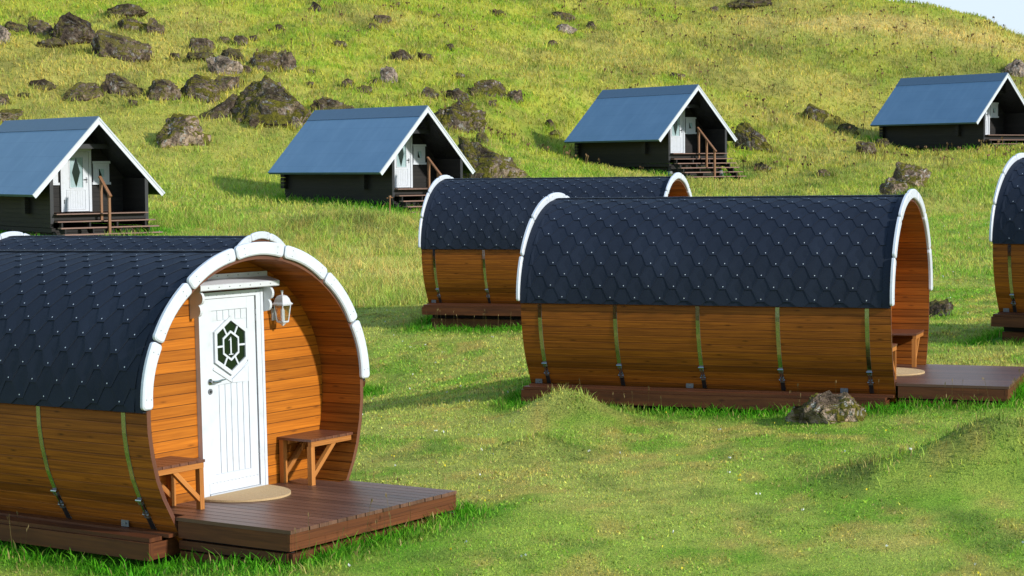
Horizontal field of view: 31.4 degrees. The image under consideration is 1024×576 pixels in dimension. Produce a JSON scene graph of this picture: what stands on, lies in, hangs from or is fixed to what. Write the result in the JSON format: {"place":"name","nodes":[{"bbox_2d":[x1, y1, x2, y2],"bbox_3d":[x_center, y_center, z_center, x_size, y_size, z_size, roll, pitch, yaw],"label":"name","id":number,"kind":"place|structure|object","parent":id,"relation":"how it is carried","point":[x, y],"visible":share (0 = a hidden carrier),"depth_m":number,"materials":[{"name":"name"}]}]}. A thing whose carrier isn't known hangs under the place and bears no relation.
{"place":"outdoors","nodes":[
{"label":"outdoors","id":0,"kind":"place"},
{"bbox_2d":[0,0,1023,575],"bbox_3d":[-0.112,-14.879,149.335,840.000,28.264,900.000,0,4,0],"label":"ground","id":1,"kind":"structure","parent":0,"point":[984,480],"depth_m":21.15,"materials":[{"name":"green plant"}]},
{"bbox_2d":[0,93,9,105],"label":"boulder","id":2,"kind":"object","parent":1,"relation":"on","point":[4,97],"visible":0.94,"depth_m":79.09,"materials":[{"name":"grey stone"}]},
{"bbox_2d":[0,25,11,44],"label":"boulder","id":3,"kind":"object","parent":1,"relation":"on","point":[4,33],"visible":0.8,"depth_m":87.64,"materials":[{"name":"grey stone"}]},
{"bbox_2d":[0,109,22,121],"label":"boulder","id":4,"kind":"object","parent":1,"relation":"on","point":[7,114],"visible":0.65,"depth_m":76.45,"materials":[{"name":"grey stone"}]},
{"bbox_2d":[4,21,27,31],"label":"boulder","id":5,"kind":"object","parent":1,"relation":"on","point":[16,27],"visible":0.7,"depth_m":90.67,"materials":[{"name":"grey stone"}]},
{"bbox_2d":[17,92,29,97],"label":"boulder","id":6,"kind":"object","parent":1,"relation":"on","point":[20,94],"visible":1,"depth_m":80.17,"materials":[{"name":"grey stone"}]},
{"bbox_2d":[27,19,52,35],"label":"boulder","id":7,"kind":"object","parent":1,"relation":"on","point":[36,26],"visible":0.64,"depth_m":89.31,"materials":[{"name":"grey stone"}]},
{"bbox_2d":[28,79,55,90],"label":"boulder","id":8,"kind":"object","parent":1,"relation":"on","point":[43,83],"visible":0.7,"depth_m":81.55,"materials":[{"name":"grey stone"}]},
{"bbox_2d":[36,37,64,47],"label":"boulder","id":9,"kind":"object","parent":1,"relation":"on","point":[53,41],"visible":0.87,"depth_m":87.53,"materials":[{"name":"grey stone"}]},
{"bbox_2d":[49,11,94,44],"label":"boulder","id":10,"kind":"object","parent":1,"relation":"on","point":[70,27],"visible":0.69,"depth_m":88.28,"materials":[{"name":"grey stone"}]},
{"bbox_2d":[0,116,164,235],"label":"timber cabin","id":11,"kind":"object","parent":1,"relation":"on","point":[91,173],"visible":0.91,"depth_m":55.37,"materials":[{"name":"blue wood"}]},
{"bbox_2d":[53,173,59,184],"bbox_3d":[-13.957,-3.463,54.920,0.620,0.720,0.065,-4,5,-40],"label":"window","id":12,"kind":"structure","parent":11,"relation":"in","point":[55,180],"depth_m":55.05,"materials":[{"name":"white paint"}]},
{"bbox_2d":[63,152,88,211],"bbox_3d":[-13.281,-3.246,55.468,0.830,1.811,0.087,-4,5,-40],"label":"door","id":13,"kind":"structure","parent":11,"relation":"in","point":[76,179],"depth_m":55.51,"materials":[{"name":"white paint"}]},
{"bbox_2d":[92,161,110,184],"bbox_3d":[-12.650,-3.545,56.010,0.620,0.720,0.065,-4,5,-40],"label":"window","id":14,"kind":"structure","parent":11,"relation":"in","point":[99,169],"depth_m":55.99,"materials":[{"name":"clear glass"}]},
{"bbox_2d":[62,81,103,101],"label":"boulder","id":15,"kind":"object","parent":1,"relation":"on","point":[84,91],"visible":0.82,"depth_m":79.93,"materials":[{"name":"grey stone"}]},
{"bbox_2d":[106,10,121,17],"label":"boulder","id":16,"kind":"object","parent":1,"relation":"on","point":[115,12],"visible":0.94,"depth_m":93.60,"materials":[{"name":"grey stone"}]},
{"bbox_2d":[90,29,152,62],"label":"boulder","id":17,"kind":"object","parent":1,"relation":"on","point":[105,43],"visible":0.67,"depth_m":86.10,"materials":[{"name":"grey stone"}]},
{"bbox_2d":[100,72,142,96],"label":"boulder","id":18,"kind":"object","parent":1,"relation":"on","point":[114,83],"visible":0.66,"depth_m":80.53,"materials":[{"name":"grey stone"}]},
{"bbox_2d":[107,3,148,17],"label":"boulder","id":19,"kind":"object","parent":1,"relation":"on","point":[130,10],"visible":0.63,"depth_m":93.78,"materials":[{"name":"grey stone"}]},
{"bbox_2d":[117,17,146,30],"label":"boulder","id":20,"kind":"object","parent":1,"relation":"on","point":[124,22],"visible":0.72,"depth_m":91.29,"materials":[{"name":"grey stone"}]},
{"bbox_2d":[128,99,137,105],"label":"stone","id":21,"kind":"object","parent":1,"relation":"on","point":[134,101],"visible":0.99,"depth_m":79.14,"materials":[{"name":"grey stone"}]},
{"bbox_2d":[146,17,164,33],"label":"boulder","id":22,"kind":"object","parent":1,"relation":"on","point":[152,23],"visible":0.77,"depth_m":90.96,"materials":[{"name":"grey stone"}]},
{"bbox_2d":[143,79,181,100],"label":"boulder","id":23,"kind":"object","parent":1,"relation":"on","point":[163,88],"visible":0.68,"depth_m":80.08,"materials":[{"name":"grey stone"}]},
{"bbox_2d":[170,53,179,59],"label":"stone","id":24,"kind":"object","parent":1,"relation":"on","point":[176,54],"visible":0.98,"depth_m":86.87,"materials":[{"name":"grey stone"}]},
{"bbox_2d":[0,231,364,386],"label":"barrel cabin","id":25,"kind":"object","parent":1,"relation":"on","point":[15,240],"visible":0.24,"depth_m":28.76,"materials":[{"name":"brown wood"}]},
{"bbox_2d":[155,113,210,147],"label":"boulder","id":26,"kind":"object","parent":1,"relation":"on","point":[179,129],"visible":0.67,"depth_m":74.72,"materials":[{"name":"grey stone"}]},
{"bbox_2d":[180,74,220,102],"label":"boulder","id":27,"kind":"object","parent":1,"relation":"on","point":[203,87],"visible":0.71,"depth_m":80.60,"materials":[{"name":"grey stone"}]},
{"bbox_2d":[186,52,214,61],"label":"boulder","id":28,"kind":"object","parent":1,"relation":"on","point":[195,55],"visible":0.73,"depth_m":86.57,"materials":[{"name":"grey stone"}]},
{"bbox_2d":[189,37,214,52],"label":"boulder","id":29,"kind":"object","parent":1,"relation":"on","point":[204,44],"visible":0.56,"depth_m":88.59,"materials":[{"name":"grey stone"}]},
{"bbox_2d":[198,93,237,118],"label":"boulder","id":30,"kind":"object","parent":1,"relation":"on","point":[226,106],"visible":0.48,"depth_m":78.23,"materials":[{"name":"grey stone"}]},
{"bbox_2d":[206,55,243,74],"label":"boulder","id":31,"kind":"object","parent":1,"relation":"on","point":[221,64],"visible":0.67,"depth_m":84.44,"materials":[{"name":"grey stone"}]},
{"bbox_2d":[219,36,231,42],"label":"stone","id":32,"kind":"object","parent":1,"relation":"on","point":[224,39],"visible":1,"depth_m":90.99,"materials":[{"name":"grey stone"}]},
{"bbox_2d":[214,75,239,90],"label":"boulder","id":33,"kind":"object","parent":1,"relation":"on","point":[224,82],"visible":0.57,"depth_m":82.51,"materials":[{"name":"grey stone"}]},
{"bbox_2d":[0,242,456,564],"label":"barrel cabin","id":34,"kind":"object","parent":1,"relation":"on","point":[147,396],"visible":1,"depth_m":15.75,"materials":[{"name":"brown wood"}]},
{"bbox_2d":[204,296,259,493],"bbox_3d":[-2.480,0.941,16.192,0.099,1.712,0.646,1,4,35],"label":"door","id":35,"kind":"structure","parent":34,"relation":"in","point":[234,456],"depth_m":16.19,"materials":[{"name":"white paint"}]},
{"bbox_2d":[204,484,290,501],"bbox_3d":[-2.247,1.821,16.017,0.550,0.020,0.880,1,4,35],"label":"doormat","id":36,"kind":"object","parent":34,"relation":"on","point":[264,493],"visible":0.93,"depth_m":15.96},
{"bbox_2d":[221,47,246,61],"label":"boulder","id":37,"kind":"object","parent":1,"relation":"on","point":[234,52],"visible":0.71,"depth_m":86.55,"materials":[{"name":"grey stone"}]},
{"bbox_2d":[234,35,247,45],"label":"boulder","id":38,"kind":"object","parent":1,"relation":"on","point":[238,39],"visible":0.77,"depth_m":90.68,"materials":[{"name":"grey stone"}]},
{"bbox_2d":[243,65,252,72],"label":"stone","id":39,"kind":"object","parent":1,"relation":"on","point":[248,69],"visible":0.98,"depth_m":84.70,"materials":[{"name":"grey stone"}]},
{"bbox_2d":[249,114,258,127],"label":"stone","id":40,"kind":"object","parent":1,"relation":"on","point":[253,120],"visible":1,"depth_m":76.84,"materials":[{"name":"grey stone"}]},
{"bbox_2d":[249,49,280,71],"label":"boulder","id":41,"kind":"object","parent":1,"relation":"on","point":[266,60],"visible":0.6,"depth_m":85.85,"materials":[{"name":"grey stone"}]},
{"bbox_2d":[230,75,311,127],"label":"boulder","id":42,"kind":"object","parent":1,"relation":"on","point":[267,100],"visible":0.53,"depth_m":77.48,"materials":[{"name":"grey stone"}]},
{"bbox_2d":[274,24,281,30],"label":"stone","id":43,"kind":"object","parent":1,"relation":"on","point":[279,26],"visible":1,"depth_m":93.98,"materials":[{"name":"grey stone"}]},
{"bbox_2d":[278,49,296,70],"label":"boulder","id":44,"kind":"object","parent":1,"relation":"on","point":[287,59],"visible":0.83,"depth_m":86.15,"materials":[{"name":"grey stone"}]},
{"bbox_2d":[292,116,302,127],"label":"boulder","id":45,"kind":"object","parent":1,"relation":"on","point":[295,120],"visible":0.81,"depth_m":77.17,"materials":[{"name":"grey stone"}]},
{"bbox_2d":[310,1,321,11],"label":"stone","id":46,"kind":"object","parent":1,"relation":"on","point":[317,6],"visible":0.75,"depth_m":98.65,"materials":[{"name":"grey stone"}]},
{"bbox_2d":[310,96,353,111],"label":"boulder","id":47,"kind":"object","parent":1,"relation":"on","point":[325,103],"visible":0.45,"depth_m":79.32,"materials":[{"name":"grey stone"}]},
{"bbox_2d":[332,40,347,46],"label":"boulder","id":48,"kind":"object","parent":1,"relation":"on","point":[338,42],"visible":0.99,"depth_m":91.02,"materials":[{"name":"grey stone"}]},
{"bbox_2d":[342,78,353,86],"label":"stone","id":49,"kind":"object","parent":1,"relation":"on","point":[347,82],"visible":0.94,"depth_m":84.28,"materials":[{"name":"grey stone"}]},
{"bbox_2d":[357,85,372,92],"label":"boulder","id":50,"kind":"object","parent":1,"relation":"on","point":[369,88],"visible":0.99,"depth_m":83.57,"materials":[{"name":"grey stone"}]},
{"bbox_2d":[268,105,474,212],"bbox_3d":[-4.784,-4.363,65.543,4.372,4.268,7.709,-4,5,-43],"label":"timber cabin","id":51,"kind":"object","parent":1,"relation":"on","point":[379,154],"visible":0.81,"depth_m":64.73,"materials":[{"name":"blue wood"}]},
{"bbox_2d":[394,138,409,187],"bbox_3d":[-3.920,-4.473,64.483,0.830,1.811,0.087,-4,5,-43],"label":"door","id":52,"kind":"structure","parent":51,"relation":"in","point":[402,160],"depth_m":64.58,"materials":[{"name":"white paint"}]},
{"bbox_2d":[412,144,426,164],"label":"window","id":53,"kind":"structure","parent":51,"relation":"in","point":[418,152],"depth_m":65.04,"materials":[{"name":"clear glass"}]},
{"bbox_2d":[367,22,378,29],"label":"boulder","id":54,"kind":"object","parent":1,"relation":"on","point":[372,24],"visible":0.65,"depth_m":95.44,"materials":[{"name":"grey stone"}]},
{"bbox_2d":[373,15,391,23],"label":"boulder","id":55,"kind":"object","parent":1,"relation":"on","point":[384,18],"visible":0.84,"depth_m":97.44,"materials":[{"name":"grey stone"}]},
{"bbox_2d":[380,66,397,82],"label":"boulder","id":56,"kind":"object","parent":1,"relation":"on","point":[387,72],"visible":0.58,"depth_m":86.26,"materials":[{"name":"grey stone"}]},
{"bbox_2d":[390,49,412,60],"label":"boulder","id":57,"kind":"object","parent":1,"relation":"on","point":[402,54],"visible":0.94,"depth_m":89.91,"materials":[{"name":"grey stone"}]},
{"bbox_2d":[417,52,433,59],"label":"boulder","id":58,"kind":"object","parent":1,"relation":"on","point":[427,56],"visible":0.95,"depth_m":90.80,"materials":[{"name":"grey stone"}]},
{"bbox_2d":[419,87,438,98],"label":"boulder","id":59,"kind":"object","parent":1,"relation":"on","point":[429,92],"visible":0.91,"depth_m":84.21,"materials":[{"name":"grey stone"}]},
{"bbox_2d":[445,43,453,50],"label":"stone","id":60,"kind":"object","parent":1,"relation":"on","point":[450,45],"visible":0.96,"depth_m":93.14,"materials":[{"name":"grey stone"}]},
{"bbox_2d":[446,88,469,102],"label":"boulder","id":61,"kind":"object","parent":1,"relation":"on","point":[462,95],"visible":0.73,"depth_m":84.74,"materials":[{"name":"grey stone"}]},
{"bbox_2d":[452,72,464,77],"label":"boulder","id":62,"kind":"object","parent":1,"relation":"on","point":[460,75],"visible":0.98,"depth_m":88.75,"materials":[{"name":"grey stone"}]},
{"bbox_2d":[434,100,486,133],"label":"boulder","id":63,"kind":"object","parent":1,"relation":"on","point":[460,115],"visible":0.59,"depth_m":77.99,"materials":[{"name":"grey stone"}]},
{"bbox_2d":[466,87,479,95],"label":"boulder","id":64,"kind":"object","parent":1,"relation":"on","point":[474,90],"visible":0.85,"depth_m":85.99,"materials":[{"name":"grey stone"}]},
{"bbox_2d":[476,132,487,142],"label":"stone","id":65,"kind":"object","parent":1,"relation":"on","point":[483,136],"visible":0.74,"depth_m":76.22,"materials":[{"name":"grey stone"}]},
{"bbox_2d":[474,79,508,98],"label":"boulder","id":66,"kind":"object","parent":1,"relation":"on","point":[495,87],"visible":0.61,"depth_m":86.33,"materials":[{"name":"grey stone"}]},
{"bbox_2d":[488,99,496,106],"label":"stone","id":67,"kind":"object","parent":1,"relation":"on","point":[490,101],"visible":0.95,"depth_m":85.16,"materials":[{"name":"grey stone"}]},
{"bbox_2d":[458,136,530,177],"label":"boulder","id":68,"kind":"object","parent":1,"relation":"on","point":[484,162],"visible":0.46,"depth_m":70.33,"materials":[{"name":"grey stone"}]},
{"bbox_2d":[492,9,503,15],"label":"stone","id":69,"kind":"object","parent":1,"relation":"on","point":[499,11],"visible":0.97,"depth_m":105.00,"materials":[{"name":"grey stone"}]},
{"bbox_2d":[7,300,1020,560],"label":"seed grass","id":70,"kind":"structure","parent":1,"relation":"on","point":[491,482],"depth_m":20.38,"materials":[{"name":"green plant"}]},
{"bbox_2d":[507,90,522,102],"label":"boulder","id":71,"kind":"object","parent":1,"relation":"on","point":[516,95],"visible":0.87,"depth_m":86.34,"materials":[{"name":"grey stone"}]},
{"bbox_2d":[12,0,1023,178],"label":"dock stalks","id":72,"kind":"object","parent":1,"relation":"on","point":[705,83],"visible":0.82,"depth_m":97.32,"materials":[{"name":"plant"}]},
{"bbox_2d":[544,119,554,126],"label":"stone","id":73,"kind":"object","parent":1,"relation":"on","point":[550,122],"visible":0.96,"depth_m":84.69,"materials":[{"name":"grey stone"}]},
{"bbox_2d":[548,40,557,45],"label":"stone","id":74,"kind":"object","parent":1,"relation":"on","point":[553,42],"visible":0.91,"depth_m":100.03,"materials":[{"name":"grey stone"}]},
{"bbox_2d":[548,129,559,134],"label":"boulder","id":75,"kind":"object","parent":1,"relation":"on","point":[554,131],"visible":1,"depth_m":84.05,"materials":[{"name":"grey stone"}]},
{"bbox_2d":[418,172,691,327],"bbox_3d":[1.500,-0.658,34.223,5.873,2.990,2.864,1,5,19],"label":"barrel cabin","id":76,"kind":"object","parent":1,"relation":"on","point":[471,233],"visible":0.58,"depth_m":33.67,"materials":[{"name":"brown wood"}]},
{"bbox_2d":[552,11,574,21],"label":"boulder","id":77,"kind":"object","parent":1,"relation":"on","point":[569,17],"visible":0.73,"depth_m":106.60,"materials":[{"name":"grey stone"}]},
{"bbox_2d":[555,24,577,34],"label":"boulder","id":78,"kind":"object","parent":1,"relation":"on","point":[567,28],"visible":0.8,"depth_m":103.40,"materials":[{"name":"grey stone"}]},
{"bbox_2d":[586,21,596,28],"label":"boulder","id":79,"kind":"object","parent":1,"relation":"on","point":[591,24],"visible":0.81,"depth_m":105.86,"materials":[{"name":"grey stone"}]},
{"bbox_2d":[564,84,746,180],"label":"timber cabin","id":80,"kind":"object","parent":1,"relation":"on","point":[685,130],"visible":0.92,"depth_m":77.79,"materials":[{"name":"blue metal"}]},
{"bbox_2d":[670,112,682,152],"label":"door","id":81,"kind":"structure","parent":80,"relation":"in","point":[677,128],"depth_m":77.75,"materials":[{"name":"white paint"}]},
{"bbox_2d":[685,117,696,133],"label":"window","id":82,"kind":"structure","parent":80,"relation":"in","point":[689,121],"depth_m":78.11,"materials":[{"name":"clear glass"}]},
{"bbox_2d":[668,72,685,78],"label":"boulder","id":83,"kind":"object","parent":1,"relation":"on","point":[672,73],"visible":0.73,"depth_m":95.22,"materials":[{"name":"grey stone"}]},
{"bbox_2d":[710,6,718,12],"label":"stone","id":84,"kind":"object","parent":1,"relation":"on","point":[714,8],"visible":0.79,"depth_m":114.00,"materials":[{"name":"grey stone"}]},
{"bbox_2d":[727,0,771,9],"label":"boulder","id":85,"kind":"object","parent":1,"relation":"on","point":[740,4],"visible":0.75,"depth_m":114.93,"materials":[{"name":"grey stone"}]},
{"bbox_2d":[732,121,772,152],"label":"boulder","id":86,"kind":"object","parent":1,"relation":"on","point":[746,134],"visible":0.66,"depth_m":84.19,"materials":[{"name":"grey stone"}]},
{"bbox_2d":[752,162,771,170],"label":"boulder","id":87,"kind":"object","parent":1,"relation":"on","point":[763,167],"visible":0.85,"depth_m":78.34,"materials":[{"name":"grey stone"}]},
{"bbox_2d":[516,189,1023,410],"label":"barrel cabin","id":88,"kind":"object","parent":1,"relation":"on","point":[760,302],"visible":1,"depth_m":21.83,"materials":[{"name":"brown wood"}]},
{"bbox_2d":[896,367,924,375],"bbox_3d":[4.752,1.024,22.189,0.550,0.018,0.880,1,4,22],"label":"doormat","id":89,"kind":"object","parent":88,"relation":"on","point":[905,371],"visible":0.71,"depth_m":22.13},
{"bbox_2d":[802,103,828,122],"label":"boulder","id":90,"kind":"object","parent":1,"relation":"on","point":[810,110],"visible":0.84,"depth_m":92.06,"materials":[{"name":"grey stone"}]},
{"bbox_2d":[817,169,830,176],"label":"boulder","id":91,"kind":"object","parent":1,"relation":"on","point":[823,171],"visible":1,"depth_m":73.91,"materials":[{"name":"grey stone"}]},
{"bbox_2d":[785,390,866,423],"bbox_3d":[3.589,1.427,20.599,0.956,0.576,0.573,0,4,0],"label":"boulder","id":92,"kind":"object","parent":1,"relation":"on","point":[827,406],"visible":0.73,"depth_m":20.39,"materials":[{"name":"grey stone"}]},
{"bbox_2d":[833,116,845,124],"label":"boulder","id":93,"kind":"object","parent":1,"relation":"on","point":[837,119],"visible":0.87,"depth_m":92.27,"materials":[{"name":"stone"}]},
{"bbox_2d":[837,123,858,134],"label":"boulder","id":94,"kind":"object","parent":1,"relation":"on","point":[844,126],"visible":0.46,"depth_m":90.83,"materials":[{"name":"grey stone"}]},
{"bbox_2d":[856,141,876,153],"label":"boulder","id":95,"kind":"object","parent":1,"relation":"on","point":[867,146],"visible":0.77,"depth_m":83.48,"materials":[{"name":"grey stone"}]},
{"bbox_2d":[875,138,890,146],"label":"boulder","id":96,"kind":"object","parent":1,"relation":"on","point":[885,141],"visible":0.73,"depth_m":84.95,"materials":[{"name":"grey stone"}]},
{"bbox_2d":[879,177,907,194],"bbox_3d":[12.757,-3.224,60.895,0.940,1.006,0.564,0,4,0],"label":"boulder","id":97,"kind":"object","parent":1,"relation":"on","point":[890,185],"visible":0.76,"depth_m":60.72,"materials":[{"name":"grey stone"}]},
{"bbox_2d":[891,161,930,186],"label":"boulder","id":98,"kind":"object","parent":1,"relation":"on","point":[913,175],"visible":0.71,"depth_m":70.62,"materials":[{"name":"grey stone"}]},
{"bbox_2d":[929,299,953,316],"bbox_3d":[7.394,0.426,31.645,0.564,0.475,0.283,1,4,22],"label":"boulder","id":99,"kind":"object","parent":1,"relation":"on","point":[941,307],"visible":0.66,"depth_m":31.52,"materials":[{"name":"grey stone"}]},
{"bbox_2d":[870,72,1023,150],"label":"timber cabin","id":100,"kind":"object","parent":1,"relation":"on","point":[956,111],"visible":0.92,"depth_m":86.16,"materials":[{"name":"blue metal"}]},
{"bbox_2d":[985,109,987,134],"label":"door","id":101,"kind":"structure","parent":100,"relation":"in","point":[986,118],"depth_m":85.91,"materials":[{"name":"white paint"}]},
{"bbox_2d":[990,102,998,117],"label":"window","id":102,"kind":"structure","parent":100,"relation":"in","point":[994,106],"depth_m":86.21,"materials":[{"name":"clear glass"}]},
{"bbox_2d":[989,153,1023,342],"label":"barrel cabin","id":103,"kind":"object","parent":1,"relation":"on","point":[1006,233],"visible":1,"depth_m":26.84,"materials":[{"name":"brown wood"}]},
{"bbox_2d":[1001,59,1023,76],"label":"boulder","id":104,"kind":"object","parent":1,"relation":"on","point":[1015,67],"visible":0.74,"depth_m":101.28,"materials":[{"name":"grey stone"}]},
{"bbox_2d":[157,181,1023,575],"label":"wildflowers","id":105,"kind":"object","parent":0,"point":[589,449],"visible":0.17,"depth_m":18.78,"materials":[{"name":"plant"}]},
{"bbox_2d":[889,0,1023,35],"label":"sky","id":106,"kind":"structure","parent":0,"point":[1010,13],"materials":[{"name":"white"}]}
]}

